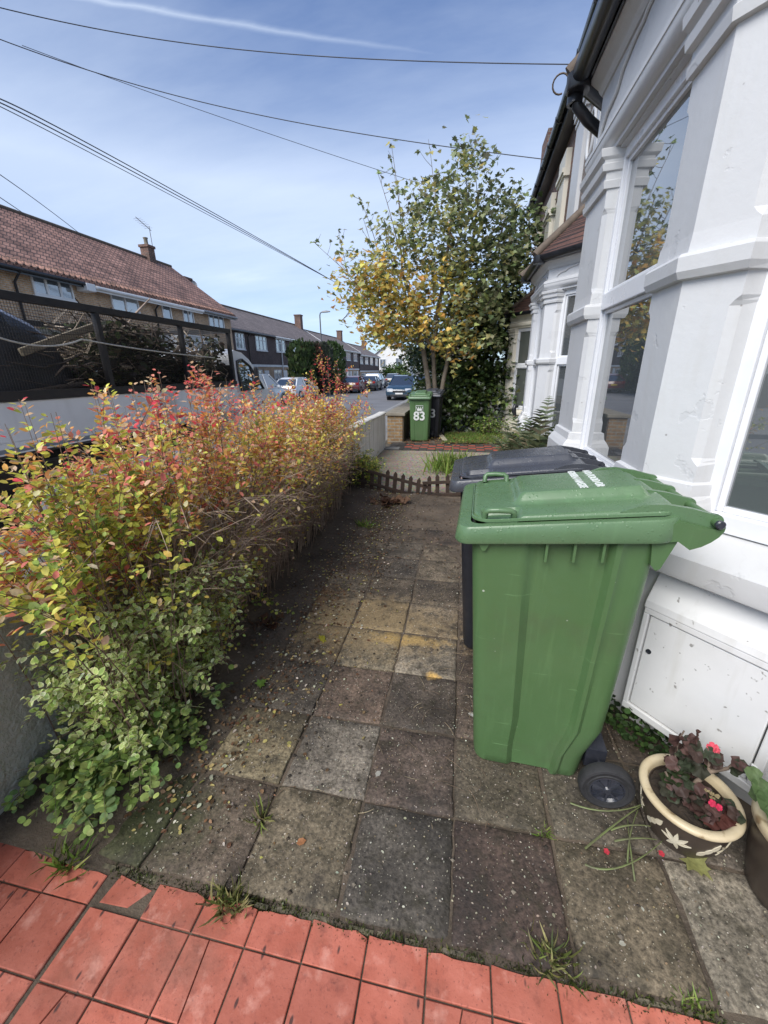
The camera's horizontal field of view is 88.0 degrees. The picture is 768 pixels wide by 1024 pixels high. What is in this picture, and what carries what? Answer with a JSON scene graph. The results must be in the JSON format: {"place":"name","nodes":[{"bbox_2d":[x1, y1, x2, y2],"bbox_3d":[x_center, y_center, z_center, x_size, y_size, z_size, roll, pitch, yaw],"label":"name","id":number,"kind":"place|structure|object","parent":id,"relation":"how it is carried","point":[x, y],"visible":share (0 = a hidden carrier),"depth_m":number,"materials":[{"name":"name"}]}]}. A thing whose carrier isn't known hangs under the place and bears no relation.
{"place":"outdoors","nodes":[
{"label":"outdoors","id":0,"kind":"place"},
{"bbox_2d":[0,174,79,233],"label":"overhead cable","id":1,"kind":"object","parent":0,"point":[37,201],"visible":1,"depth_m":10.52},
{"bbox_2d":[0,98,325,276],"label":"overhead cable","id":2,"kind":"object","parent":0,"point":[137,170],"visible":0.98,"depth_m":11.56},
{"bbox_2d":[0,102,332,280],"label":"overhead cable","id":3,"kind":"object","parent":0,"point":[137,174],"visible":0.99,"depth_m":11.54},
{"bbox_2d":[0,106,333,281],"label":"overhead cable","id":4,"kind":"object","parent":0,"point":[140,179],"visible":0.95,"depth_m":11.67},
{"bbox_2d":[0,386,406,577],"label":"road","id":5,"kind":"structure","parent":0,"point":[378,401],"depth_m":22.47,"materials":[{"name":"asphalt"}]},
{"bbox_2d":[0,289,281,531],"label":"tipper truck","id":6,"kind":"object","parent":5,"relation":"on","point":[70,405],"visible":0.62,"depth_m":4.69,"materials":[{"name":"grey metal"}]},
{"bbox_2d":[0,312,76,391],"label":"rubbish sack","id":7,"kind":"object","parent":6,"relation":"in","point":[2,377],"visible":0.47,"depth_m":3.98,"materials":[{"name":"plastic"}]},
{"bbox_2d":[0,309,46,337],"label":"rope","id":8,"kind":"object","parent":7,"relation":"on","point":[8,314],"visible":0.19,"depth_m":3.98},
{"bbox_2d":[0,337,214,357],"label":"rope","id":9,"kind":"object","parent":6,"relation":"attached to","point":[96,342],"visible":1,"depth_m":4.42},
{"bbox_2d":[1,298,227,390],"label":"cut branches","id":10,"kind":"object","parent":6,"relation":"in","point":[97,359],"visible":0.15,"depth_m":4.94,"materials":[{"name":"brown wood"}]},
{"bbox_2d":[18,324,102,355],"bbox_3d":[-3.441,-1.889,4.287,0.035,0.422,1.094,2,20,8],"label":"timber board","id":11,"kind":"object","parent":10,"relation":"on","point":[57,339],"visible":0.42,"depth_m":4.18,"materials":[{"name":"wood"}]},
{"bbox_2d":[39,319,228,387],"bbox_3d":[-3.876,-2.061,5.976,1.812,1.356,3.129,3,20,10],"label":"cut greenery","id":12,"kind":"object","parent":6,"relation":"in","point":[182,375],"visible":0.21,"depth_m":5.29,"materials":[{"name":"green plant"}]},
{"bbox_2d":[259,374,289,404],"bbox_3d":[-7.423,-7.142,23.394,2.170,1.867,4.560,5,20,16],"label":"parked car","id":13,"kind":"object","parent":5,"relation":"on","point":[269,380],"visible":0.13,"depth_m":23.44,"materials":[{"name":"white paint"}]},
{"bbox_2d":[277,377,318,398],"bbox_3d":[-6.534,-9.279,29.802,2.120,1.587,4.361,4,20,12],"label":"parked car","id":14,"kind":"object","parent":5,"relation":"on","point":[298,382],"visible":0.41,"depth_m":28.37,"materials":[{"name":"white paint"}]},
{"bbox_2d":[341,376,368,392],"bbox_3d":[-2.774,-12.357,38.534,2.100,1.607,4.260,3,20,10],"label":"parked car","id":15,"kind":"object","parent":5,"relation":"on","point":[360,383],"visible":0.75,"depth_m":36.92,"materials":[{"name":"red paint"}]},
{"bbox_2d":[362,376,381,390],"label":"parked car","id":16,"kind":"object","parent":5,"relation":"on","point":[375,384],"visible":0.61,"depth_m":40.91,"materials":[{"name":"black paint"}]},
{"bbox_2d":[365,373,386,387],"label":"parked car","id":17,"kind":"object","parent":5,"relation":"on","point":[382,378],"visible":0.3,"depth_m":45.88,"materials":[{"name":"silver metal"}]},
{"bbox_2d":[385,373,399,385],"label":"parked car","id":18,"kind":"object","parent":5,"relation":"on","point":[389,376],"visible":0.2,"depth_m":53.46,"materials":[{"name":"grey paint"}]},
{"bbox_2d":[386,375,418,399],"bbox_3d":[1.443,-9.152,29.198,2.180,1.727,4.510,3,20,10],"label":"parked car","id":19,"kind":"object","parent":5,"relation":"on","point":[398,386],"visible":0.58,"depth_m":27.78,"materials":[{"name":"blue paint"}]},
{"bbox_2d":[22,45,420,183],"bbox_3d":[-5.428,-15.894,16.605,15.000,2.378,0.847,-7,20,-17],"label":"overhead cable","id":20,"kind":"object","parent":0,"point":[215,115],"visible":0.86,"depth_m":16.36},
{"bbox_2d":[0,39,543,159],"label":"overhead cable","id":21,"kind":"object","parent":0,"point":[254,113],"visible":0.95,"depth_m":9.23,"materials":[{"name":"rubber"}]},
{"bbox_2d":[0,0,592,369],"label":"sky","id":22,"kind":"structure","parent":0,"point":[286,194],"materials":[{"name":"blue"}]},
{"bbox_2d":[0,843,713,1023],"bbox_3d":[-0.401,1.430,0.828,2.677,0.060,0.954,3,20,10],"label":"tiled path","id":23,"kind":"structure","parent":0,"point":[260,991],"depth_m":1.12,"materials":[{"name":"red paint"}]},
{"bbox_2d":[194,866,253,928],"bbox_3d":[-0.507,1.220,1.262,0.187,0.098,0.181,-18,26,-40],"label":"grass tuft","id":24,"kind":"object","parent":23,"relation":"on","point":[233,898],"visible":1,"depth_m":1.26,"materials":[{"name":"plant"}]},
{"bbox_2d":[0,484,767,1023],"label":"garden soil","id":25,"kind":"structure","parent":0,"point":[36,834],"depth_m":1.89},
{"bbox_2d":[30,832,98,890],"bbox_3d":[-1.106,1.184,1.371,0.253,0.108,0.169,3,20,10],"label":"grass tuft","id":26,"kind":"object","parent":25,"relation":"on","point":[58,865],"visible":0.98,"depth_m":1.36,"materials":[{"name":"plant"}]},
{"bbox_2d":[0,379,228,740],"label":"autumn shrub","id":27,"kind":"object","parent":25,"relation":"on","point":[86,578],"visible":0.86,"depth_m":1.49,"materials":[{"name":"yellow plant"}]},
{"bbox_2d":[1,669,232,844],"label":"creeper","id":28,"kind":"object","parent":25,"relation":"on","point":[97,774],"visible":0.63,"depth_m":1.54,"materials":[{"name":"green plant"}]},
{"bbox_2d":[0,547,263,799],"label":"variegated shrub","id":29,"kind":"object","parent":25,"relation":"on","point":[74,696],"visible":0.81,"depth_m":1.65,"materials":[{"name":"green plant"}]},
{"bbox_2d":[0,361,328,675],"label":"autumn shrub","id":30,"kind":"object","parent":25,"relation":"on","point":[210,453],"visible":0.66,"depth_m":2.12,"materials":[{"name":"orange plant"}]},
{"bbox_2d":[129,551,293,720],"bbox_3d":[-0.971,0.648,2.309,0.614,0.660,1.336,3,20,10],"label":"green shrub","id":31,"kind":"object","parent":25,"relation":"on","point":[168,660],"visible":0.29,"depth_m":2.28,"materials":[{"name":"green plant"}]},
{"bbox_2d":[97,410,369,675],"bbox_3d":[-0.724,-0.090,3.191,0.900,1.251,3.658,3,20,10],"label":"twiggy shrub","id":32,"kind":"object","parent":25,"relation":"on","point":[260,533],"visible":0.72,"depth_m":2.61,"materials":[{"name":"brown plant"}]},
{"bbox_2d":[248,612,283,631],"bbox_3d":[-0.785,0.733,2.630,0.233,0.088,0.173,-3,20,-7],"label":"leaf heap","id":33,"kind":"object","parent":25,"relation":"on","point":[265,621],"visible":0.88,"depth_m":2.62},
{"bbox_2d":[164,372,373,577],"bbox_3d":[-0.788,-0.479,3.765,1.242,1.601,2.696,3,20,10],"label":"autumn shrub","id":34,"kind":"object","parent":25,"relation":"on","point":[298,423],"visible":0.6,"depth_m":3.40,"materials":[{"name":"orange plant"}]},
{"bbox_2d":[299,347,369,499],"bbox_3d":[-0.619,-1.078,5.061,0.956,1.858,1.804,3,20,10],"label":"autumn shrub","id":35,"kind":"object","parent":25,"relation":"on","point":[331,414],"visible":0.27,"depth_m":4.86,"materials":[{"name":"red plant"}]},
{"bbox_2d":[354,518,380,528],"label":"grass tuft","id":36,"kind":"object","parent":25,"relation":"on","point":[366,523],"visible":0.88,"depth_m":4.31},
{"bbox_2d":[343,464,426,493],"bbox_3d":[-0.012,-0.408,5.471,1.299,0.560,0.040,3,20,10],"label":"picket edging","id":37,"kind":"object","parent":25,"relation":"on","point":[395,479],"visible":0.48,"depth_m":5.45,"materials":[{"name":"brown wood"}]},
{"bbox_2d":[365,493,410,506],"bbox_3d":[0.016,-0.142,5.028,0.586,0.135,0.351,8,21,22],"label":"leaf heap","id":38,"kind":"object","parent":25,"relation":"on","point":[397,499],"visible":1,"depth_m":5.04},
{"bbox_2d":[108,862,727,1023],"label":"moss","id":39,"kind":"object","parent":25,"relation":"on","point":[401,938],"visible":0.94,"depth_m":1.17,"materials":[{"name":"green plant"}]},
{"bbox_2d":[143,497,726,966],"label":"soil crumbs","id":40,"kind":"object","parent":25,"relation":"on","point":[619,935],"visible":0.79,"depth_m":1.75,"materials":[{"name":"soil"}]},
{"bbox_2d":[422,474,460,495],"bbox_3d":[0.969,-0.307,5.303,0.912,0.462,0.040,3,20,10],"label":"picket edging","id":41,"kind":"object","parent":25,"relation":"on","point":[429,482],"visible":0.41,"depth_m":5.33,"materials":[{"name":"brown wood"}]},
{"bbox_2d":[668,983,715,1020],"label":"grass tuft","id":42,"kind":"object","parent":25,"relation":"on","point":[690,997],"visible":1,"depth_m":1.06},
{"bbox_2d":[385,400,409,440],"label":"pavement","id":43,"kind":"structure","parent":0,"point":[386,420],"depth_m":15.22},
{"bbox_2d":[359,450,489,492],"bbox_3d":[1.345,-0.742,6.841,3.410,0.017,3.050,3,20,10],"label":"gravel bed","id":44,"kind":"object","parent":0,"point":[393,459],"visible":0.25,"depth_m":7.06,"materials":[{"name":"gravel"}]},
{"bbox_2d":[343,447,388,485],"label":"green shrub","id":45,"kind":"object","parent":44,"relation":"on","point":[364,462],"visible":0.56,"depth_m":5.72,"materials":[{"name":"green plant"}]},
{"bbox_2d":[419,445,474,477],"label":"grass clump","id":46,"kind":"object","parent":44,"relation":"on","point":[443,463],"visible":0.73,"depth_m":6.64,"materials":[{"name":"plant"}]},
{"bbox_2d":[484,423,525,450],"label":"fern","id":47,"kind":"object","parent":44,"relation":"on","point":[504,447],"visible":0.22,"depth_m":5.91,"materials":[{"name":"green plant"}]},
{"bbox_2d":[491,413,554,449],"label":"fern","id":48,"kind":"object","parent":44,"relation":"on","point":[514,442],"visible":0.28,"depth_m":5.47,"materials":[{"name":"green plant"}]},
{"bbox_2d":[502,396,556,448],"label":"fern","id":49,"kind":"object","parent":44,"relation":"on","point":[539,430],"visible":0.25,"depth_m":5.24,"materials":[{"name":"green plant"}]},
{"bbox_2d":[99,527,767,1023],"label":"garden path","id":50,"kind":"structure","parent":0,"point":[739,927],"depth_m":1.47,"materials":[{"name":"concrete"}]},
{"bbox_2d":[242,793,274,836],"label":"grass tuft","id":51,"kind":"object","parent":50,"relation":"on","point":[260,816],"visible":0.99,"depth_m":1.50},
{"bbox_2d":[255,679,265,687],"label":"fallen leaf","id":52,"kind":"object","parent":50,"relation":"on","point":[259,683],"visible":1,"depth_m":2.15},
{"bbox_2d":[296,838,305,845],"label":"fallen leaf","id":53,"kind":"object","parent":50,"relation":"on","point":[300,841],"visible":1,"depth_m":1.43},
{"bbox_2d":[274,501,487,828],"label":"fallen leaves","id":54,"kind":"object","parent":50,"relation":"on","point":[421,679],"visible":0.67,"depth_m":2.12,"materials":[{"name":"plant"}]},
{"bbox_2d":[107,432,766,1014],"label":"leaf litter","id":55,"kind":"object","parent":50,"relation":"on","point":[177,784],"visible":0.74,"depth_m":1.94,"materials":[{"name":"plant"}]},
{"bbox_2d":[449,445,605,648],"bbox_3d":[0.776,0.212,2.370,0.779,1.188,0.664,3,20,11],"label":"wheelie bin","id":56,"kind":"object","parent":50,"relation":"on","point":[530,461],"visible":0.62,"depth_m":2.10,"materials":[{"name":"black plastic"}]},
{"bbox_2d":[531,822,556,840],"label":"grass tuft","id":57,"kind":"object","parent":50,"relation":"on","point":[549,837],"visible":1,"depth_m":1.45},
{"bbox_2d":[520,911,587,999],"bbox_3d":[0.478,1.261,1.139,0.188,0.083,0.169,9,22,24],"label":"grass tuft","id":58,"kind":"object","parent":50,"relation":"on","point":[552,961],"visible":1,"depth_m":1.14,"materials":[{"name":"plant"}]},
{"bbox_2d":[455,467,725,808],"bbox_3d":[0.689,0.440,1.676,0.779,1.235,0.664,4,20,13],"label":"wheelie bin","id":59,"kind":"object","parent":50,"relation":"on","point":[562,563],"visible":1,"depth_m":1.42,"materials":[{"name":"green plastic"}]},
{"bbox_2d":[570,802,661,881],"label":"fallen stalks","id":60,"kind":"object","parent":50,"relation":"on","point":[611,828],"visible":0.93,"depth_m":1.41,"materials":[{"name":"plant"}]},
{"bbox_2d":[605,694,718,773],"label":"weeds","id":61,"kind":"object","parent":50,"relation":"on","point":[634,727],"visible":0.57,"depth_m":1.81,"materials":[{"name":"green plant"}]},
{"bbox_2d":[639,753,746,858],"bbox_3d":[1.081,1.076,1.435,0.308,0.190,0.308,-4,20,-8],"label":"flower pot","id":62,"kind":"object","parent":50,"relation":"on","point":[680,828],"visible":0.66,"depth_m":1.37,"materials":[{"name":"ceramic"}]},
{"bbox_2d":[658,729,750,830],"bbox_3d":[1.122,0.910,1.386,0.246,0.241,0.265,15,25,37],"label":"geranium","id":63,"kind":"object","parent":62,"relation":"on","point":[683,761],"visible":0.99,"depth_m":1.38,"materials":[{"name":"brown plant"}]},
{"bbox_2d":[679,857,712,880],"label":"fallen leaf","id":64,"kind":"object","parent":50,"relation":"on","point":[699,866],"visible":0.8,"depth_m":1.35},
{"bbox_2d":[745,799,767,909],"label":"flower pot","id":65,"kind":"object","parent":50,"relation":"on","point":[756,860],"visible":0.83,"depth_m":1.24,"materials":[{"name":"ceramic"}]},
{"bbox_2d":[744,766,767,817],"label":"geranium","id":66,"kind":"object","parent":65,"relation":"on","point":[758,791],"visible":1,"depth_m":1.23,"materials":[{"name":"green plant"}]},
{"bbox_2d":[385,386,501,451],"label":"subsoil","id":67,"kind":"structure","parent":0,"point":[387,444],"depth_m":16.95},
{"bbox_2d":[390,414,505,444],"bbox_3d":[2.759,-2.636,12.164,4.060,0.027,6.720,3,20,10],"label":"soil bed","id":68,"kind":"object","parent":67,"relation":"on","point":[431,439],"visible":0.04,"depth_m":9.85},
{"bbox_2d":[408,390,433,440],"bbox_3d":[0.883,-2.334,9.595,0.618,1.149,0.724,3,20,10],"label":"wheelie bin","id":69,"kind":"object","parent":68,"relation":"on","point":[420,414],"visible":1,"depth_m":9.36,"materials":[{"name":"green plastic"}]},
{"bbox_2d":[419,388,444,437],"bbox_3d":[1.202,-2.504,10.027,0.631,1.174,0.740,5,20,14],"label":"wheelie bin","id":70,"kind":"object","parent":68,"relation":"on","point":[436,410],"visible":0.56,"depth_m":9.79,"materials":[{"name":"black plastic"}]},
{"bbox_2d":[309,114,555,403],"bbox_3d":[1.095,-5.262,9.606,5.784,6.680,2.644,-1,20,-2],"label":"maple tree","id":71,"kind":"object","parent":68,"relation":"on","point":[456,270],"visible":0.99,"depth_m":9.26,"materials":[{"name":"green plant"}]},
{"bbox_2d":[394,186,545,431],"bbox_3d":[2.202,-5.036,10.760,4.181,6.173,2.687,3,20,10],"label":"evergreen tree","id":72,"kind":"object","parent":68,"relation":"on","point":[484,385],"visible":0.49,"depth_m":10.68,"materials":[{"name":"green plant"}]},
{"bbox_2d":[470,415,512,434],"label":"garden shrub","id":73,"kind":"object","parent":68,"relation":"on","point":[489,425],"visible":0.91,"depth_m":10.34,"materials":[{"name":"green plant"}]},
{"bbox_2d":[499,106,575,432],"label":"terraced house","id":74,"kind":"structure","parent":67,"relation":"on","point":[552,183],"depth_m":9.55,"materials":[{"name":"paint"}]},
{"bbox_2d":[512,327,530,409],"bbox_3d":[3.605,-3.646,10.186,0.072,1.980,0.700,-11,22,-28],"label":"window","id":75,"kind":"structure","parent":74,"relation":"in","point":[522,348],"depth_m":10.27,"materials":[{"name":"white glass"}]},
{"bbox_2d":[516,0,600,439],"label":"terraced house","id":76,"kind":"structure","parent":67,"relation":"on","point":[550,272],"depth_m":5.38,"materials":[{"name":"white paint"}]},
{"bbox_2d":[0,7,567,64],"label":"overhead cable","id":77,"kind":"object","parent":76,"relation":"attached to","point":[289,53],"visible":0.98,"depth_m":7.23,"materials":[{"name":"rubber"}]},
{"bbox_2d":[526,302,542,421],"bbox_3d":[2.335,-2.218,6.031,0.072,1.815,0.800,3,20,10],"label":"window","id":78,"kind":"structure","parent":76,"relation":"in","point":[539,319],"depth_m":6.27,"materials":[{"name":"glass"}]},
{"bbox_2d":[548,288,576,432],"bbox_3d":[2.471,-1.911,5.162,0.072,1.815,0.630,-11,22,-28],"label":"window","id":79,"kind":"structure","parent":76,"relation":"in","point":[568,303],"depth_m":5.29,"materials":[{"name":"white glass"}]},
{"bbox_2d":[547,0,767,804],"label":"terraced house","id":80,"kind":"structure","parent":67,"relation":"on","point":[666,378],"depth_m":1.53,"materials":[{"name":"white paint"}]},
{"bbox_2d":[579,58,692,466],"bbox_3d":[1.305,-1.069,2.105,0.072,1.770,0.989,3,20,10],"label":"window","id":81,"kind":"structure","parent":80,"relation":"in","point":[652,159],"depth_m":2.13,"materials":[{"name":"white glass"}]},
{"bbox_2d":[710,272,767,544],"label":"window","id":82,"kind":"structure","parent":80,"relation":"in","point":[739,479],"depth_m":1.43,"materials":[{"name":"white glass"}]},
{"bbox_2d":[386,442,501,452],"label":"chequered path","id":83,"kind":"structure","parent":0,"point":[486,448],"depth_m":8.72,"materials":[{"name":"red tile"}]},
{"bbox_2d":[441,431,518,443],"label":"lawn","id":84,"kind":"structure","parent":0,"point":[472,437],"depth_m":9.76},
{"bbox_3d":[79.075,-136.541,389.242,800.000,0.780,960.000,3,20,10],"label":"ground","id":85,"kind":"structure","parent":0,"visible":0},
{"bbox_2d":[0,412,385,813],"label":"garden wall","id":86,"kind":"structure","parent":85,"relation":"on","point":[22,748],"depth_m":1.57,"materials":[{"name":"paint"}]},
{"bbox_2d":[0,391,407,454],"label":"kerb","id":87,"kind":"structure","parent":85,"relation":"on","point":[2,452],"depth_m":12.05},
{"bbox_2d":[184,276,320,381],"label":"terraced house","id":88,"kind":"structure","parent":85,"relation":"on","point":[261,342],"depth_m":38.39,"materials":[{"name":"brick"}]},
{"bbox_2d":[234,332,246,350],"bbox_3d":[-11.917,-14.136,32.976,0.120,1.327,1.521,3,20,10],"label":"window","id":89,"kind":"structure","parent":88,"relation":"in","point":[239,337],"depth_m":32.92,"materials":[{"name":"grey"}]},
{"bbox_2d":[255,335,267,351],"bbox_3d":[-11.216,-15.408,36.410,0.120,1.313,2.200,3,20,10],"label":"window","id":90,"kind":"structure","parent":88,"relation":"in","point":[260,341],"depth_m":36.36,"materials":[{"name":"grey"}]},
{"bbox_2d":[274,370,281,380],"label":"window","id":91,"kind":"structure","parent":88,"relation":"in","point":[277,373],"depth_m":40.00,"materials":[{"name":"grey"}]},
{"bbox_2d":[275,339,285,352],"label":"window","id":92,"kind":"structure","parent":88,"relation":"in","point":[277,341],"depth_m":39.98,"materials":[{"name":"grey"}]},
{"bbox_2d":[304,329,360,375],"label":"terraced house","id":93,"kind":"structure","parent":85,"relation":"on","point":[351,357],"depth_m":65.64,"materials":[{"name":"brick"}]},
{"bbox_2d":[345,341,380,375],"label":"terraced house","id":94,"kind":"structure","parent":85,"relation":"on","point":[368,361],"depth_m":77.93,"materials":[{"name":"brick"}]},
{"bbox_2d":[379,362,410,377],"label":"hedge","id":95,"kind":"object","parent":85,"relation":"on","point":[390,369],"visible":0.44,"depth_m":87.81,"materials":[{"name":"green plant"}]},
{"bbox_2d":[375,342,415,374],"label":"white house","id":96,"kind":"structure","parent":85,"relation":"on","point":[386,359],"depth_m":98.50,"materials":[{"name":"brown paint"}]},
{"bbox_2d":[385,403,409,443],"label":"brick wall","id":97,"kind":"structure","parent":85,"relation":"on","point":[398,423],"depth_m":9.50,"materials":[{"name":"brick"}]},
{"bbox_2d":[405,378,431,402],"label":"garden shrub","id":98,"kind":"object","parent":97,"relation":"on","point":[415,390],"visible":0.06,"depth_m":12.04,"materials":[{"name":"green plant"}]},
{"bbox_2d":[400,316,444,374],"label":"tree","id":99,"kind":"object","parent":85,"relation":"on","point":[418,346],"visible":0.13,"depth_m":47.69,"materials":[{"name":"plant"}]},
{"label":"far pavement","id":100,"kind":"structure","parent":0,"visible":0},
{"bbox_2d":[284,337,319,396],"bbox_3d":[-6.389,-11.367,31.426,2.598,4.529,2.645,3,20,10],"label":"conifer","id":101,"kind":"object","parent":100,"relation":"on","point":[302,357],"visible":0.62,"depth_m":30.56,"materials":[{"name":"green plant"}]},
{"bbox_2d":[295,341,326,394],"bbox_3d":[-6.123,-11.984,33.435,2.640,4.448,2.613,3,20,10],"label":"conifer","id":102,"kind":"object","parent":100,"relation":"on","point":[319,373],"visible":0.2,"depth_m":32.92,"materials":[{"name":"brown plant"}]},
{"bbox_2d":[310,340,336,393],"bbox_3d":[-5.570,-12.568,34.802,2.619,4.548,3.672,3,20,10],"label":"conifer","id":103,"kind":"object","parent":100,"relation":"on","point":[325,349],"visible":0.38,"depth_m":34.20,"materials":[{"name":"green plant"}]},
{"bbox_2d":[319,310,329,341],"bbox_3d":[-4.996,-13.796,34.557,1.010,6.676,0.329,3,20,10],"label":"street lamp","id":104,"kind":"object","parent":100,"relation":"on","point":[326,311],"visible":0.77,"depth_m":33.71,"materials":[{"name":"metal"}]},
{"bbox_2d":[320,340,346,391],"bbox_3d":[-5.020,-14.074,38.475,2.655,4.882,5.066,3,20,10],"label":"conifer","id":105,"kind":"object","parent":100,"relation":"on","point":[338,350],"visible":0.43,"depth_m":37.83,"materials":[{"name":"green plant"}]},
{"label":"forecourt","id":106,"kind":"structure","parent":0,"visible":0},
{"bbox_2d":[0,204,237,371],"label":"brick house","id":107,"kind":"structure","parent":106,"relation":"on","point":[42,257],"depth_m":18.80,"materials":[{"name":"tile"}]},
{"bbox_2d":[30,276,77,302],"bbox_3d":[-13.317,-9.050,16.034,0.120,0.899,1.821,3,20,10],"label":"window","id":108,"kind":"structure","parent":107,"relation":"in","point":[41,287],"depth_m":16.01,"materials":[{"name":"grey"}]},
{"bbox_2d":[109,294,140,313],"bbox_3d":[-12.650,-10.115,19.480,0.070,0.857,1.708,3,20,10],"label":"window","id":109,"kind":"structure","parent":107,"relation":"in","point":[118,303],"depth_m":19.38,"materials":[{"name":"white glass"}]},
{"bbox_2d":[161,305,172,318],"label":"window","id":110,"kind":"structure","parent":107,"relation":"in","point":[166,311],"depth_m":22.15,"materials":[{"name":"grey"}]},
{"bbox_2d":[182,310,194,322],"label":"window","id":111,"kind":"structure","parent":107,"relation":"in","point":[188,316],"depth_m":23.85,"materials":[{"name":"grey"}]},
{"bbox_2d":[208,315,224,327],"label":"window","id":112,"kind":"structure","parent":107,"relation":"in","point":[215,321],"depth_m":26.57,"materials":[{"name":"grey"}]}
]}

